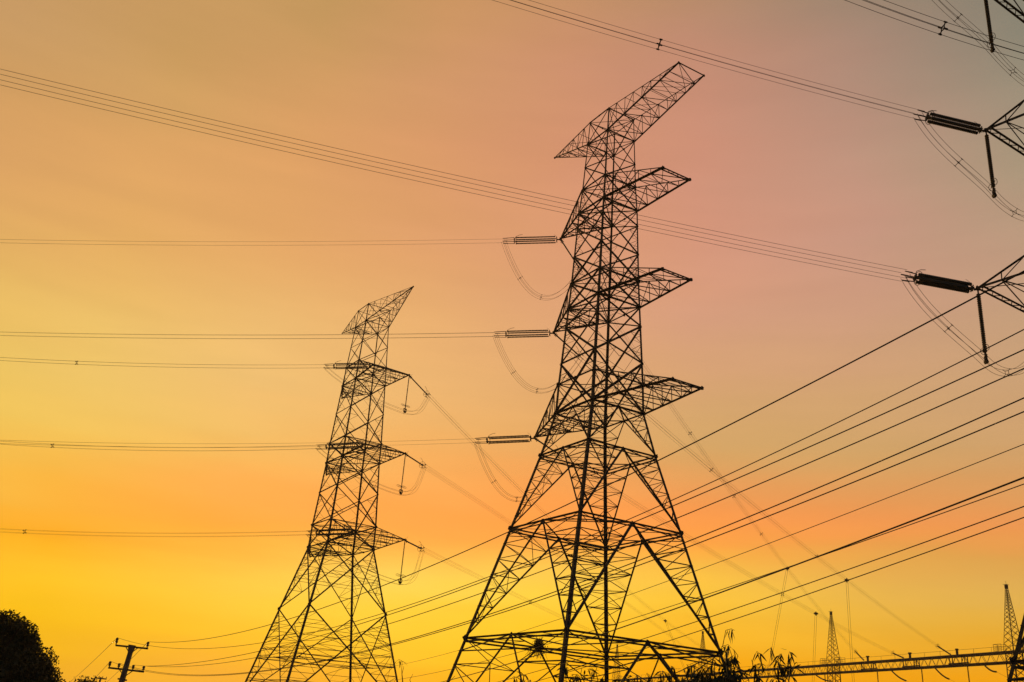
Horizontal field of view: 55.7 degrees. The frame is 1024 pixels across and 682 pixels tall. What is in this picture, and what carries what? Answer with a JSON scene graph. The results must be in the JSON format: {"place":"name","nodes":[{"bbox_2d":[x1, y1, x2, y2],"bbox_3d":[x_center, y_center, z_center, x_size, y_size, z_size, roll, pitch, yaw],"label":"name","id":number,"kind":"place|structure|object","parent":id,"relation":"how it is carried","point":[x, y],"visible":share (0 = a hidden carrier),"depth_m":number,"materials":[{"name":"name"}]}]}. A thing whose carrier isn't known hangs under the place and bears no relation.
{"place":"outdoors","nodes":[
{"label":"outdoors","id":0,"kind":"place"},
{"bbox_2d":[0,0,1023,681],"label":"sky","id":1,"kind":"structure","parent":0,"point":[491,91],"materials":[{"name":"orange"}]},
{"bbox_2d":[390,484,1023,680],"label":"overhead wire","id":2,"kind":"object","parent":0,"point":[759,576],"visible":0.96,"depth_m":32.37,"materials":[{"name":"black metal"}]},
{"bbox_2d":[391,444,1023,666],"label":"overhead wire","id":3,"kind":"object","parent":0,"point":[765,544],"visible":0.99,"depth_m":29.67,"materials":[{"name":"black metal"}]},
{"bbox_2d":[442,477,1023,681],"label":"overhead wire","id":4,"kind":"object","parent":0,"point":[1003,485],"visible":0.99,"depth_m":29.82,"materials":[{"name":"black metal"}]},
{"bbox_2d":[499,506,1023,681],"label":"overhead wire","id":5,"kind":"object","parent":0,"point":[796,587],"visible":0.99,"depth_m":30.05,"materials":[{"name":"black metal"}]},
{"bbox_2d":[535,517,1023,681],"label":"overhead wire","id":6,"kind":"object","parent":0,"point":[809,593],"visible":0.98,"depth_m":30.65,"materials":[{"name":"black metal"}]},
{"label":"ground","id":7,"kind":"structure","parent":0,"visible":0},
{"bbox_2d":[0,609,65,681],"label":"tree","id":8,"kind":"object","parent":7,"relation":"on","point":[24,657],"visible":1,"depth_m":41.83,"materials":[{"name":"black plant"}]},
{"bbox_2d":[69,675,105,681],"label":"shrub","id":9,"kind":"object","parent":7,"relation":"on","point":[87,680],"visible":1,"depth_m":65.24,"materials":[{"name":"black plant"}]},
{"bbox_2d":[108,638,148,681],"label":"utility pole","id":10,"kind":"object","parent":7,"relation":"on","point":[131,649],"visible":0.92,"depth_m":79.81,"materials":[{"name":"concrete"}]},
{"bbox_2d":[111,411,1023,675],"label":"overhead wire","id":11,"kind":"object","parent":10,"relation":"attached to","point":[667,554],"visible":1,"depth_m":26.86,"materials":[{"name":"black metal"}]},
{"bbox_2d":[117,329,1023,648],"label":"overhead wire","id":12,"kind":"object","parent":10,"relation":"attached to","point":[681,495],"visible":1,"depth_m":30.57,"materials":[{"name":"black metal"}]},
{"bbox_2d":[120,397,1023,674],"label":"overhead wire","id":13,"kind":"object","parent":10,"relation":"attached to","point":[666,549],"visible":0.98,"depth_m":29.26,"materials":[{"name":"black metal"}]},
{"bbox_2d":[138,368,1023,666],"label":"overhead wire","id":14,"kind":"object","parent":10,"relation":"attached to","point":[660,524],"visible":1,"depth_m":29.41,"materials":[{"name":"black metal"}]},
{"bbox_2d":[160,349,1023,665],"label":"overhead wire","id":15,"kind":"object","parent":10,"relation":"attached to","point":[668,507],"visible":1,"depth_m":32.55,"materials":[{"name":"black metal"}]},
{"bbox_2d":[161,271,1023,642],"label":"overhead wire","id":16,"kind":"object","parent":10,"relation":"attached to","point":[691,443],"visible":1,"depth_m":26.21,"materials":[{"name":"black metal"}]},
{"bbox_2d":[245,286,413,681],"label":"transmission tower","id":17,"kind":"structure","parent":7,"relation":"on","point":[327,542],"depth_m":118.94,"materials":[{"name":"metal"}]},
{"bbox_2d":[306,526,354,536],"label":"tension insulator","id":18,"kind":"object","parent":17,"relation":"attached to","point":[328,534],"visible":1,"depth_m":109.05,"materials":[{"name":"ceramic"}]},
{"bbox_2d":[0,528,305,536],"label":"conductor bundle","id":19,"kind":"object","parent":18,"relation":"attached to","point":[25,532],"visible":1,"depth_m":117.14,"materials":[{"name":"metal"}]},
{"bbox_2d":[316,442,364,449],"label":"tension insulator","id":20,"kind":"object","parent":17,"relation":"attached to","point":[347,443],"visible":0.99,"depth_m":114.08,"materials":[{"name":"ceramic"}]},
{"bbox_2d":[1,441,315,450],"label":"conductor bundle","id":21,"kind":"object","parent":20,"relation":"attached to","point":[162,447],"visible":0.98,"depth_m":119.70,"materials":[{"name":"metal"}]},
{"bbox_2d":[324,361,372,369],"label":"tension insulator","id":22,"kind":"object","parent":17,"relation":"attached to","point":[349,367],"visible":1,"depth_m":118.90,"materials":[{"name":"ceramic"}]},
{"bbox_2d":[0,357,323,367],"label":"conductor bundle","id":23,"kind":"object","parent":22,"relation":"attached to","point":[112,362],"visible":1,"depth_m":124.22,"materials":[{"name":"metal"}]},
{"bbox_2d":[397,454,405,493],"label":"suspension insulator","id":24,"kind":"object","parent":17,"relation":"hanging from","point":[400,492],"visible":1,"depth_m":114.64,"materials":[{"name":"ceramic"}]},
{"bbox_2d":[316,449,425,494],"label":"jumper cable","id":25,"kind":"object","parent":24,"relation":"hanging from","point":[372,481],"visible":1,"depth_m":114.27,"materials":[{"name":"metal"}]},
{"bbox_2d":[398,541,404,583],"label":"suspension insulator","id":26,"kind":"object","parent":17,"relation":"hanging from","point":[399,582],"visible":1,"depth_m":109.90,"materials":[{"name":"ceramic"}]},
{"bbox_2d":[309,532,423,584],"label":"jumper cable","id":27,"kind":"object","parent":26,"relation":"hanging from","point":[365,568],"visible":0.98,"depth_m":109.30,"materials":[{"name":"metal"}]},
{"bbox_2d":[402,378,409,412],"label":"suspension insulator","id":28,"kind":"object","parent":17,"relation":"hanging from","point":[404,411],"visible":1,"depth_m":119.63,"materials":[{"name":"ceramic"}]},
{"bbox_2d":[326,365,427,414],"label":"jumper cable","id":29,"kind":"object","parent":28,"relation":"hanging from","point":[381,400],"visible":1,"depth_m":119.04,"materials":[{"name":"metal"}]},
{"bbox_2d":[405,539,424,551],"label":"tension insulator","id":30,"kind":"object","parent":17,"relation":"attached to","point":[406,541],"visible":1,"depth_m":113.94,"materials":[{"name":"ceramic"}]},
{"bbox_2d":[432,556,683,671],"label":"conductor bundle","id":31,"kind":"object","parent":30,"relation":"attached to","point":[520,596],"visible":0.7,"depth_m":146.31,"materials":[{"name":"metal"}]},
{"bbox_2d":[406,452,425,467],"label":"tension insulator","id":32,"kind":"object","parent":17,"relation":"attached to","point":[416,461],"visible":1,"depth_m":118.92,"materials":[{"name":"ceramic"}]},
{"bbox_2d":[423,468,706,665],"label":"conductor bundle","id":33,"kind":"object","parent":32,"relation":"attached to","point":[551,552],"visible":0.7,"depth_m":161.81,"materials":[{"name":"metal"}]},
{"bbox_2d":[409,376,430,397],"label":"tension insulator","id":34,"kind":"object","parent":17,"relation":"attached to","point":[410,377],"visible":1,"depth_m":123.53,"materials":[{"name":"ceramic"}]},
{"bbox_2d":[436,404,735,667],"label":"conductor bundle","id":35,"kind":"object","parent":34,"relation":"attached to","point":[552,523],"visible":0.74,"depth_m":161.94,"materials":[{"name":"metal"}]},
{"bbox_2d":[393,659,454,681],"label":"sapling","id":36,"kind":"object","parent":7,"relation":"on","point":[411,676],"visible":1,"depth_m":20.68,"materials":[{"name":"black plant"}]},
{"bbox_2d":[512,672,530,681],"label":"sapling","id":37,"kind":"object","parent":7,"relation":"on","point":[521,679],"visible":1,"depth_m":15.93,"materials":[{"name":"black plant"}]},
{"bbox_2d":[557,666,605,681],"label":"sapling","id":38,"kind":"object","parent":7,"relation":"on","point":[576,678],"visible":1,"depth_m":15.06,"materials":[{"name":"black plant"}]},
{"bbox_2d":[446,61,727,681],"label":"transmission tower","id":39,"kind":"structure","parent":7,"relation":"on","point":[568,621],"depth_m":87.57,"materials":[{"name":"metal"}]},
{"bbox_2d":[475,433,534,443],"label":"tension insulator","id":40,"kind":"object","parent":39,"relation":"attached to","point":[505,441],"visible":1,"depth_m":97.54,"materials":[{"name":"ceramic"}]},
{"bbox_2d":[0,439,454,447],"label":"conductor bundle","id":41,"kind":"object","parent":40,"relation":"attached to","point":[216,447],"visible":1,"depth_m":106.35,"materials":[{"name":"metal"}]},
{"bbox_2d":[494,328,553,337],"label":"tension insulator","id":42,"kind":"object","parent":39,"relation":"attached to","point":[519,335],"visible":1,"depth_m":99.57,"materials":[{"name":"ceramic"}]},
{"bbox_2d":[8,332,493,338],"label":"conductor bundle","id":43,"kind":"object","parent":42,"relation":"attached to","point":[252,338],"visible":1,"depth_m":105.38,"materials":[{"name":"metal"}]},
{"bbox_2d":[503,234,559,243],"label":"tension insulator","id":44,"kind":"object","parent":39,"relation":"attached to","point":[534,240],"visible":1,"depth_m":103.37,"materials":[{"name":"ceramic"}]},
{"bbox_2d":[3,239,477,244],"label":"conductor bundle","id":45,"kind":"object","parent":44,"relation":"attached to","point":[182,241],"visible":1,"depth_m":109.74,"materials":[{"name":"metal"}]},
{"bbox_2d":[526,637,547,658],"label":"bird nest","id":46,"kind":"object","parent":39,"relation":"on","point":[537,643],"visible":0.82,"depth_m":86.57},
{"bbox_2d":[535,438,562,457],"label":"tension insulator","id":47,"kind":"object","parent":39,"relation":"attached to","point":[536,439],"visible":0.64,"depth_m":98.85,"materials":[{"name":"ceramic"}]},
{"bbox_2d":[474,440,558,501],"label":"jumper cable","id":48,"kind":"object","parent":47,"relation":"hanging from","point":[501,487],"visible":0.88,"depth_m":97.95,"materials":[{"name":"metal"}]},
{"bbox_2d":[560,456,890,651],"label":"conductor bundle","id":49,"kind":"object","parent":47,"relation":"attached to","point":[711,549],"visible":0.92,"depth_m":131.59,"materials":[{"name":"metal"}]},
{"bbox_2d":[812,612,817,676],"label":"dropper wire","id":50,"kind":"object","parent":49,"relation":"hanging from","point":[815,613],"visible":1,"depth_m":168.95,"materials":[{"name":"metal"}]},
{"bbox_2d":[554,333,583,359],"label":"tension insulator","id":51,"kind":"object","parent":39,"relation":"attached to","point":[555,335],"visible":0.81,"depth_m":100.94,"materials":[{"name":"ceramic"}]},
{"bbox_2d":[493,334,582,392],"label":"jumper cable","id":52,"kind":"object","parent":51,"relation":"hanging from","point":[527,383],"visible":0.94,"depth_m":99.80,"materials":[{"name":"metal"}]},
{"bbox_2d":[583,357,936,645],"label":"conductor bundle","id":53,"kind":"object","parent":51,"relation":"attached to","point":[756,507],"visible":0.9,"depth_m":132.88,"materials":[{"name":"metal"}]},
{"bbox_2d":[844,578,854,681],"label":"dropper wire","id":54,"kind":"object","parent":53,"relation":"hanging from","point":[850,625],"visible":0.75,"depth_m":159.91,"materials":[{"name":"metal"}]},
{"bbox_2d":[560,240,582,271],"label":"tension insulator","id":55,"kind":"object","parent":39,"relation":"attached to","point":[562,241],"visible":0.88,"depth_m":104.71,"materials":[{"name":"ceramic"}]},
{"bbox_2d":[502,242,581,299],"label":"jumper cable","id":56,"kind":"object","parent":55,"relation":"hanging from","point":[526,282],"visible":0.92,"depth_m":103.63,"materials":[{"name":"metal"}]},
{"bbox_2d":[580,271,854,648],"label":"conductor bundle","id":57,"kind":"object","parent":55,"relation":"attached to","point":[711,463],"visible":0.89,"depth_m":141.83,"materials":[{"name":"metal"}]},
{"bbox_2d":[766,568,788,679],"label":"dropper wire","id":58,"kind":"object","parent":57,"relation":"hanging from","point":[778,621],"visible":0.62,"depth_m":174.17,"materials":[{"name":"metal"}]},
{"bbox_2d":[612,675,642,681],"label":"sapling","id":59,"kind":"object","parent":7,"relation":"on","point":[615,680],"visible":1,"depth_m":15.78,"materials":[{"name":"black plant"}]},
{"bbox_2d":[647,666,687,681],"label":"sapling","id":60,"kind":"object","parent":7,"relation":"on","point":[668,677],"visible":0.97,"depth_m":15.06,"materials":[{"name":"black plant"}]},
{"bbox_2d":[676,662,739,681],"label":"sapling","id":61,"kind":"object","parent":7,"relation":"on","point":[720,678],"visible":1,"depth_m":12.15,"materials":[{"name":"black plant"}]},
{"bbox_2d":[709,629,751,681],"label":"sapling","id":62,"kind":"object","parent":7,"relation":"on","point":[731,660],"visible":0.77,"depth_m":13.34,"materials":[{"name":"black plant"}]},
{"bbox_2d":[744,651,784,681],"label":"sapling","id":63,"kind":"object","parent":7,"relation":"on","point":[756,675],"visible":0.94,"depth_m":14.18,"materials":[{"name":"black plant"}]},
{"bbox_2d":[766,648,804,681],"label":"sapling","id":64,"kind":"object","parent":7,"relation":"on","point":[788,671],"visible":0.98,"depth_m":14.48,"materials":[{"name":"black plant"}]},
{"bbox_2d":[976,0,1023,681],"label":"transmission tower","id":65,"kind":"structure","parent":7,"relation":"on","point":[1013,660],"depth_m":60.11,"materials":[{"name":"metal"}]},
{"bbox_2d":[845,0,1023,59],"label":"conductor bundle","id":66,"kind":"object","parent":65,"relation":"attached to","point":[942,28],"visible":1,"depth_m":50.31,"materials":[{"name":"metal"}]},
{"bbox_2d":[901,269,977,292],"bbox_3d":[25.937,-3.660,58.678,5.252,1.177,0.876,9,-28,-14],"label":"tension insulator","id":67,"kind":"object","parent":65,"relation":"attached to","point":[943,283],"visible":0.99,"depth_m":58.48,"materials":[{"name":"ceramic"}]},
{"bbox_2d":[1,69,907,280],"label":"conductor bundle","id":68,"kind":"object","parent":67,"relation":"attached to","point":[436,175],"visible":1,"depth_m":51.20,"materials":[{"name":"metal"}]},
{"bbox_2d":[901,275,1023,376],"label":"jumper cable","id":69,"kind":"object","parent":67,"relation":"hanging from","point":[948,328],"visible":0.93,"depth_m":57.37,"materials":[{"name":"metal"}]},
{"bbox_2d":[913,109,985,134],"bbox_3d":[27.728,-13.893,61.249,5.252,1.177,0.876,9,-28,-15],"label":"tension insulator","id":70,"kind":"object","parent":65,"relation":"attached to","point":[967,126],"visible":1,"depth_m":61.05,"materials":[{"name":"ceramic"}]},
{"bbox_2d":[493,0,917,118],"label":"conductor bundle","id":71,"kind":"object","parent":70,"relation":"attached to","point":[659,43],"visible":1,"depth_m":56.82,"materials":[{"name":"metal"}]},
{"bbox_2d":[913,113,1023,220],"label":"jumper cable","id":72,"kind":"object","parent":70,"relation":"hanging from","point":[969,171],"visible":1,"depth_m":59.99,"materials":[{"name":"metal"}]},
{"bbox_2d":[976,290,989,363],"bbox_3d":[28.271,-0.900,58.325,0.260,4.862,1.369,0,-23,11],"label":"suspension insulator","id":73,"kind":"object","parent":65,"relation":"hanging from","point":[982,329],"visible":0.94,"depth_m":58.21,"materials":[{"name":"ceramic"}]},
{"bbox_2d":[984,0,995,52],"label":"suspension insulator","id":74,"kind":"object","parent":65,"relation":"hanging from","point":[986,4],"visible":0.98,"depth_m":63.84,"materials":[{"name":"ceramic"}]},
{"bbox_2d":[932,0,1023,84],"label":"jumper cable","id":75,"kind":"object","parent":74,"relation":"hanging from","point":[958,18],"visible":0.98,"depth_m":63.08,"materials":[{"name":"metal"}]},
{"bbox_2d":[984,132,996,197],"bbox_3d":[30.052,-11.139,60.942,0.260,4.862,1.369,0,-23,11],"label":"suspension insulator","id":76,"kind":"object","parent":65,"relation":"hanging from","point":[990,166],"visible":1,"depth_m":60.81,"materials":[{"name":"ceramic"}]},
{"label":"substation yard","id":77,"kind":"structure","parent":0,"visible":0},
{"bbox_2d":[612,644,620,681],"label":"gantry column","id":78,"kind":"structure","parent":77,"relation":"on","point":[616,663],"depth_m":388.10,"materials":[{"name":"metal"}]},
{"bbox_2d":[613,670,699,681],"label":"gantry beam","id":79,"kind":"structure","parent":78,"relation":"attached to","point":[653,677],"depth_m":354.99,"materials":[{"name":"metal"}]},
{"bbox_2d":[697,631,707,676],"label":"gantry column","id":80,"kind":"structure","parent":77,"relation":"on","point":[703,646],"depth_m":324.43,"materials":[{"name":"metal"}]},
{"bbox_2d":[700,658,836,680],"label":"gantry beam","id":81,"kind":"structure","parent":80,"relation":"attached to","point":[824,664],"depth_m":269.91,"materials":[{"name":"metal"}]},
{"bbox_2d":[826,611,840,681],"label":"gantry column","id":82,"kind":"structure","parent":77,"relation":"on","point":[831,639],"depth_m":256.85,"materials":[{"name":"metal"}]},
{"bbox_2d":[829,644,1012,673],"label":"gantry beam","id":83,"kind":"structure","parent":82,"relation":"attached to","point":[989,654],"depth_m":222.65,"materials":[{"name":"metal"}]},
{"bbox_2d":[861,656,876,669],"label":"anchor bracket","id":84,"kind":"object","parent":83,"relation":"attached to","point":[867,662],"visible":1,"depth_m":241.23,"materials":[{"name":"metal"}]},
{"bbox_2d":[902,652,919,667],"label":"anchor bracket","id":85,"kind":"object","parent":83,"relation":"on","point":[909,653],"visible":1,"depth_m":227.07,"materials":[{"name":"metal"}]},
{"bbox_2d":[948,649,968,664],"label":"anchor bracket","id":86,"kind":"object","parent":83,"relation":"attached to","point":[961,662],"visible":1,"depth_m":212.98,"materials":[{"name":"metal"}]},
{"bbox_2d":[1003,581,1023,681],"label":"gantry column","id":87,"kind":"structure","parent":77,"relation":"on","point":[1008,607],"depth_m":201.74,"materials":[{"name":"metal"}]},
{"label":"gantry column","id":88,"kind":"object","parent":77,"relation":"on","visible":0},
{"bbox_2d":[1009,645,1023,662],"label":"gantry beam","id":89,"kind":"structure","parent":88,"relation":"attached to","point":[1022,650],"depth_m":198.32,"materials":[{"name":"metal"}]}
]}

